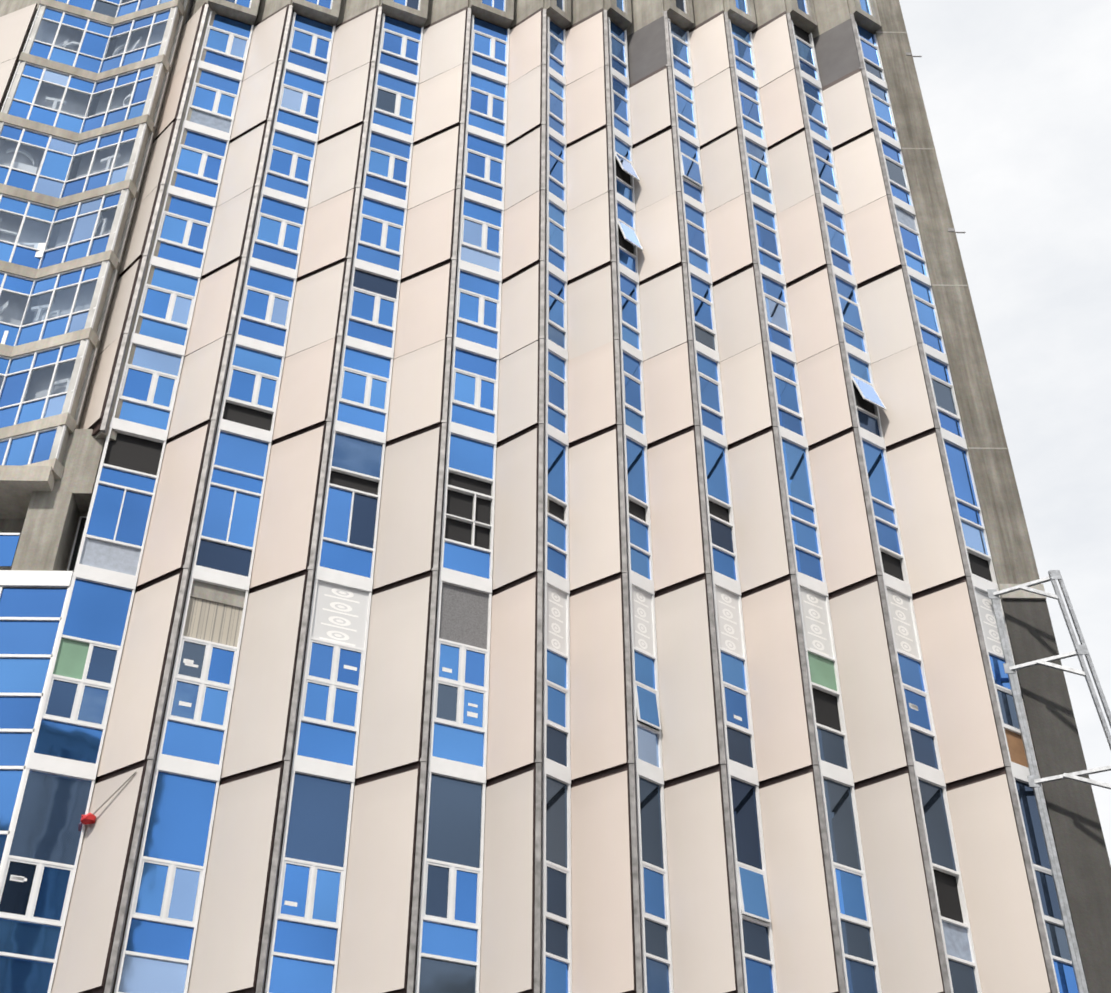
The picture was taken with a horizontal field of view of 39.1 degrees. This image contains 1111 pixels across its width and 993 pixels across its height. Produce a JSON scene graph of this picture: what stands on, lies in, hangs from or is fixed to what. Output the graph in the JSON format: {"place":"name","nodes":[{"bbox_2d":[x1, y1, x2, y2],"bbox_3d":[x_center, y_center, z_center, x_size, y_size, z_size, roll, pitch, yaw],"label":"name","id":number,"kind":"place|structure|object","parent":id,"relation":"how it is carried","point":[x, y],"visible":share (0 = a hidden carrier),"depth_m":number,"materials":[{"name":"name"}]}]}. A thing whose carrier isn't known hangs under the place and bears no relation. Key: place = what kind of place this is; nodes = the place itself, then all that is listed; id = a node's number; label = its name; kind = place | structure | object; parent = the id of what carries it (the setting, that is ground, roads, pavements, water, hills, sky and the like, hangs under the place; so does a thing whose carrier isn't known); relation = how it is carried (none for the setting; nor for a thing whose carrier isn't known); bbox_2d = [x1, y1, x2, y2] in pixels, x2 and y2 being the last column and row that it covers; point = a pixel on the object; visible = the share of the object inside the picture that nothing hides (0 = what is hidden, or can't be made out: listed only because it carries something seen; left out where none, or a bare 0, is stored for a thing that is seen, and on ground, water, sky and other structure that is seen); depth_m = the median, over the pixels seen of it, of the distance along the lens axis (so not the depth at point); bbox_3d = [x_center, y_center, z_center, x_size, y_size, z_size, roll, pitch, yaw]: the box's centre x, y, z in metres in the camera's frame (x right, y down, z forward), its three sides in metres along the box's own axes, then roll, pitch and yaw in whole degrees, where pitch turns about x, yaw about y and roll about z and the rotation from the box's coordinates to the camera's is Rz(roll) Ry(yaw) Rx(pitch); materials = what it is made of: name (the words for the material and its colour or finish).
{"place":"outdoors","nodes":[
{"label":"outdoors","id":0,"kind":"place"},
{"bbox_2d":[899,0,1110,864],"label":"sky","id":1,"kind":"structure","parent":0,"point":[1016,94],"materials":[{"name":"white"}]},
{"label":"ground","id":2,"kind":"structure","parent":0,"visible":0},
{"bbox_2d":[0,0,193,873],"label":"wing","id":3,"kind":"structure","parent":2,"relation":"on","point":[59,71],"depth_m":43.05,"materials":[{"name":"blue glass"}]},
{"bbox_2d":[0,0,510,990],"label":"tower body","id":4,"kind":"structure","parent":2,"relation":"on","point":[10,526],"depth_m":43.16,"materials":[{"name":"concrete"}]},
{"bbox_3d":[-14.321,17.463,28.629,51.550,13.620,8.660,1,-39,-1],"label":"podium ledge","id":5,"kind":"object","parent":2,"relation":"on","visible":0},
{"bbox_2d":[73,0,991,992],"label":"concrete wall","id":6,"kind":"structure","parent":5,"relation":"on","point":[827,24],"depth_m":50.70,"materials":[{"name":"grey concrete"}]},
{"bbox_2d":[0,0,1077,992],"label":"windows","id":7,"kind":"structure","parent":6,"relation":"attached to","point":[42,858],"depth_m":36.87,"materials":[{"name":"blue glass"}]},
{"bbox_2d":[51,2,1057,992],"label":"facade panels","id":8,"kind":"object","parent":6,"relation":"attached to","point":[377,944],"visible":0.9,"depth_m":36.69,"materials":[{"name":"light concrete"},{"name":"plaster"}]},
{"bbox_2d":[80,772,135,824],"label":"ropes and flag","id":9,"kind":"object","parent":8,"relation":"attached to","point":[88,818],"visible":1,"depth_m":32.49,"materials":[{"name":"red fabric"}]},
{"bbox_2d":[874,0,1110,992],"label":"end pier","id":10,"kind":"structure","parent":6,"relation":"attached to","point":[1081,849],"depth_m":37.93,"materials":[{"name":"concrete"}]},
{"bbox_2d":[987,570,1110,992],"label":"sign frame","id":11,"kind":"object","parent":6,"relation":"attached to","point":[1034,589],"visible":0.94,"depth_m":34.06,"materials":[{"name":"metal"}]}
]}

